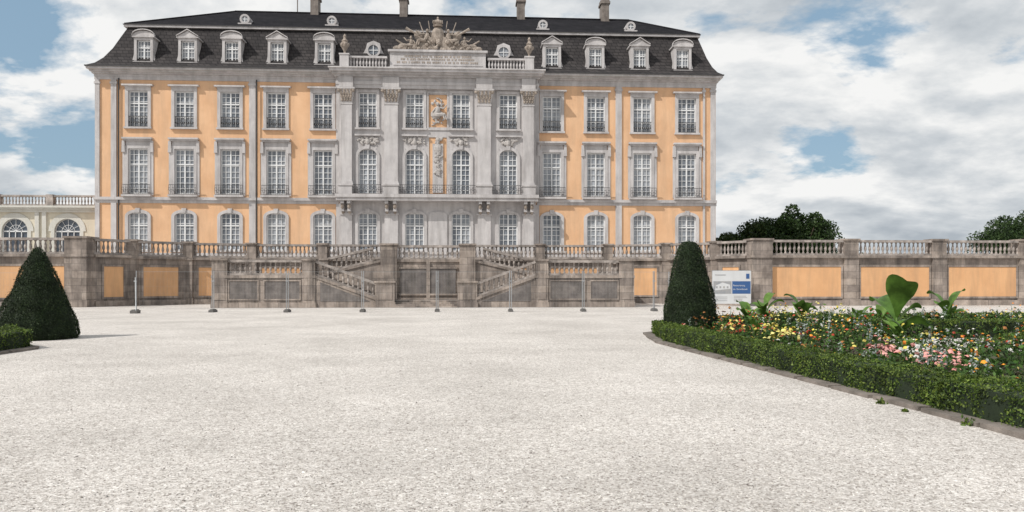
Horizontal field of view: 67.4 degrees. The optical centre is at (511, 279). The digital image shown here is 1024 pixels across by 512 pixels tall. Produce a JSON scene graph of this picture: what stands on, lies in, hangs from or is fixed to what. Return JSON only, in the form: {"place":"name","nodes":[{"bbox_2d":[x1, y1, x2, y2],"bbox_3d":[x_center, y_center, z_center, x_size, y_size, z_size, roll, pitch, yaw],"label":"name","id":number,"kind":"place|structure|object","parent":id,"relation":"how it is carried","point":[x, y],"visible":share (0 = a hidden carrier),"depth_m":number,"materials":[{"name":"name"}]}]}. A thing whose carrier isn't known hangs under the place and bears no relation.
{"place":"outdoors","nodes":[
{"label":"outdoors","id":0,"kind":"place"},
{"bbox_2d":[0,194,94,251],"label":"orangerie wing","id":1,"kind":"structure","parent":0,"point":[50,218],"depth_m":61.11,"materials":[{"name":"beige paint"}]},
{"bbox_2d":[4,219,79,251],"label":"window glass","id":2,"kind":"structure","parent":1,"relation":"in","point":[15,222],"depth_m":61.26,"materials":[{"name":"grey glass"}]},
{"bbox_2d":[84,0,723,257],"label":"baroque palace","id":3,"kind":"structure","parent":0,"point":[315,125],"depth_m":61.14,"materials":[{"name":"paint"}]},
{"bbox_2d":[131,16,693,249],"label":"window glass","id":4,"kind":"structure","parent":3,"relation":"in","point":[189,96],"depth_m":61.38,"materials":[{"name":"grey glass"}]},
{"bbox_2d":[0,303,1023,511],"bbox_3d":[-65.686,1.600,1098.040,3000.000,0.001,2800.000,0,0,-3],"label":"gravel ground","id":5,"kind":"structure","parent":0,"point":[112,332],"depth_m":8.54,"materials":[{"name":"beige gravel"}]},
{"bbox_2d":[0,345,38,354],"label":"stone kerb","id":6,"kind":"structure","parent":5,"relation":"on","point":[30,347],"depth_m":17.00,"materials":[{"name":"grey stone"}]},
{"bbox_2d":[0,246,80,340],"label":"topiary cone","id":7,"kind":"object","parent":5,"relation":"on","point":[38,304],"visible":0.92,"depth_m":20.35,"materials":[{"name":"green plant"}]},
{"bbox_2d":[130,271,668,312],"bbox_3d":[-3.455,0.583,38.707,29.695,2.026,6.054,0,0,-16],"label":"construction fence","id":8,"kind":"object","parent":5,"relation":"on","point":[136,310],"visible":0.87,"depth_m":38.14,"materials":[{"name":"metal"}]},
{"bbox_2d":[210,243,634,307],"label":"double flight staircase","id":9,"kind":"structure","parent":5,"relation":"on","point":[392,279],"depth_m":44.40,"materials":[{"name":"stone"}]},
{"bbox_2d":[0,236,1023,306],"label":"stone masonry","id":10,"kind":"object","parent":5,"relation":"on","point":[81,262],"visible":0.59,"depth_m":47.42,"materials":[{"name":"grey stone"}]},
{"bbox_2d":[0,266,1015,297],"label":"plaster panels","id":11,"kind":"object","parent":10,"relation":"attached to","point":[824,281],"visible":0.48,"depth_m":47.50,"materials":[{"name":"orange paint"}]},
{"bbox_2d":[0,237,1018,258],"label":"balustrade","id":12,"kind":"object","parent":10,"relation":"on","point":[891,242],"visible":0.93,"depth_m":48.22,"materials":[{"name":"stone"}]},
{"bbox_2d":[716,232,743,253],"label":"deciduous tree","id":13,"kind":"object","parent":5,"relation":"on","point":[725,236],"visible":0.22,"depth_m":78.01,"materials":[{"name":"green plant"}]},
{"bbox_2d":[712,270,754,305],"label":"information banner","id":14,"kind":"object","parent":5,"relation":"on","point":[731,286],"visible":0.98,"depth_m":46.03,"materials":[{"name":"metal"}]},
{"bbox_2d":[729,216,795,252],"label":"deciduous tree","id":15,"kind":"object","parent":5,"relation":"on","point":[760,228],"visible":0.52,"depth_m":76.20,"materials":[{"name":"green plant"}]},
{"bbox_2d":[770,204,839,252],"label":"deciduous tree","id":16,"kind":"object","parent":5,"relation":"on","point":[818,226],"visible":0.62,"depth_m":76.19,"materials":[{"name":"green plant"}]},
{"bbox_2d":[805,225,844,252],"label":"deciduous tree","id":17,"kind":"object","parent":5,"relation":"on","point":[838,237],"visible":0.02,"depth_m":78.94,"materials":[{"name":"green plant"}]},
{"bbox_2d":[643,331,1023,439],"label":"stone kerb","id":18,"kind":"structure","parent":5,"relation":"on","point":[1006,429],"depth_m":10.38,"materials":[{"name":"grey stone"}]},
{"bbox_2d":[876,396,887,403],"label":"weed","id":19,"kind":"object","parent":5,"relation":"on","point":[881,401],"visible":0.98,"depth_m":9.88,"materials":[{"name":"green plant"}]},
{"bbox_2d":[960,414,974,425],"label":"weed","id":20,"kind":"object","parent":5,"relation":"on","point":[962,423],"visible":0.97,"depth_m":8.42,"materials":[{"name":"green plant"}]},
{"bbox_2d":[964,215,1023,253],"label":"deciduous tree","id":21,"kind":"object","parent":5,"relation":"on","point":[1007,230],"visible":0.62,"depth_m":82.13,"materials":[{"name":"green plant"}]},
{"bbox_2d":[1006,210,1023,245],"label":"deciduous tree","id":22,"kind":"object","parent":5,"relation":"on","point":[1021,219],"visible":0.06,"depth_m":86.45,"materials":[{"name":"green plant"}]},
{"bbox_2d":[0,0,1023,253],"label":"sky","id":23,"kind":"structure","parent":0,"point":[881,119],"materials":[{"name":"white"}]},
{"bbox_2d":[658,330,1023,384],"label":"flower bed soil","id":24,"kind":"structure","parent":0,"point":[924,357],"depth_m":16.19,"materials":[{"name":"brown soil"}]},
{"bbox_2d":[0,324,32,350],"bbox_3d":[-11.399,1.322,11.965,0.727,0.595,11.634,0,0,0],"label":"box hedge","id":25,"kind":"object","parent":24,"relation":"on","point":[11,340],"visible":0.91,"depth_m":17.20,"materials":[{"name":"green plant"}]},
{"bbox_2d":[661,240,718,330],"bbox_3d":[4.940,0.252,21.330,1.640,2.752,1.637,0,0,-3],"label":"topiary cone","id":26,"kind":"object","parent":24,"relation":"on","point":[689,293],"visible":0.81,"depth_m":20.90,"materials":[{"name":"green plant"}]},
{"bbox_2d":[735,300,761,325],"bbox_3d":[6.573,1.088,21.428,0.748,1.024,0.957,0,0,23],"label":"canna plant","id":27,"kind":"object","parent":24,"relation":"on","point":[744,306],"visible":0.62,"depth_m":21.40,"materials":[{"name":"green plant"}]},
{"bbox_2d":[747,315,765,335],"bbox_3d":[6.135,1.257,19.388,0.498,0.685,0.539,0,0,28],"label":"canna plant","id":28,"kind":"object","parent":24,"relation":"on","point":[753,322],"visible":0.67,"depth_m":19.32,"materials":[{"name":"green plant"}]},
{"bbox_2d":[750,292,783,320],"bbox_3d":[7.540,0.994,23.012,1.004,1.212,0.907,0,0,-26],"label":"canna plant","id":29,"kind":"object","parent":24,"relation":"on","point":[763,309],"visible":0.72,"depth_m":22.98,"materials":[{"name":"green plant"}]},
{"bbox_2d":[784,293,817,320],"bbox_3d":[8.869,1.014,23.534,0.946,1.171,0.933,0,0,-3],"label":"canna plant","id":30,"kind":"object","parent":24,"relation":"on","point":[804,305],"visible":0.77,"depth_m":23.43,"materials":[{"name":"green plant"}]},
{"bbox_2d":[651,310,1023,340],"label":"box hedge","id":31,"kind":"object","parent":24,"relation":"on","point":[656,327],"visible":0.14,"depth_m":22.42,"materials":[{"name":"green plant"}]},
{"bbox_2d":[661,322,1023,427],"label":"box hedge","id":32,"kind":"object","parent":24,"relation":"on","point":[977,396],"visible":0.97,"depth_m":10.50,"materials":[{"name":"green plant"}]},
{"bbox_2d":[682,301,1023,386],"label":"flower bed plants","id":33,"kind":"object","parent":24,"relation":"on","point":[876,344],"visible":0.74,"depth_m":15.48,"materials":[{"name":"multicoloured plant"}]},
{"bbox_2d":[845,306,875,327],"bbox_3d":[9.391,1.158,20.878,0.773,0.884,0.654,0,0,-19],"label":"canna plant","id":34,"kind":"object","parent":24,"relation":"on","point":[858,312],"visible":0.66,"depth_m":20.79,"materials":[{"name":"green plant"}]},
{"bbox_2d":[868,304,890,318],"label":"canna plant","id":35,"kind":"object","parent":24,"relation":"on","point":[879,309],"visible":0.46,"depth_m":23.39,"materials":[{"name":"green plant"}]},
{"bbox_2d":[753,312,1023,324],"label":"box hedge","id":36,"kind":"object","parent":24,"relation":"on","point":[906,314],"visible":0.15,"depth_m":24.24,"materials":[{"name":"green plant"}]},
{"bbox_2d":[869,274,932,341],"bbox_3d":[8.537,0.741,16.915,1.114,1.718,1.372,0,0,-3],"label":"canna plant","id":37,"kind":"object","parent":24,"relation":"on","point":[898,296],"visible":0.92,"depth_m":16.72,"materials":[{"name":"green plant"}]},
{"bbox_2d":[890,320,925,361],"bbox_3d":[7.600,1.191,14.713,0.644,0.817,0.493,0,0,-3],"label":"canna plant","id":38,"kind":"object","parent":24,"relation":"on","point":[906,340],"visible":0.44,"depth_m":14.70,"materials":[{"name":"green plant"}]},
{"bbox_2d":[830,315,1023,337],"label":"box hedge","id":39,"kind":"object","parent":24,"relation":"on","point":[989,325],"visible":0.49,"depth_m":21.00,"materials":[{"name":"green plant"}]},
{"bbox_2d":[925,288,967,318],"bbox_3d":[13.506,0.936,23.863,1.134,1.328,0.906,0,0,-3],"label":"canna plant","id":40,"kind":"object","parent":24,"relation":"on","point":[942,304],"visible":0.67,"depth_m":23.85,"materials":[{"name":"green plant"}]},
{"bbox_2d":[975,331,1023,357],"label":"box hedge","id":41,"kind":"object","parent":24,"relation":"on","point":[1011,337],"visible":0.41,"depth_m":15.34,"materials":[{"name":"green plant"}]},
{"bbox_2d":[886,338,982,345],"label":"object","id":42,"kind":"structure","parent":0,"point":[955,340],"depth_m":19.83,"materials":[{"name":"plant"}]}
]}

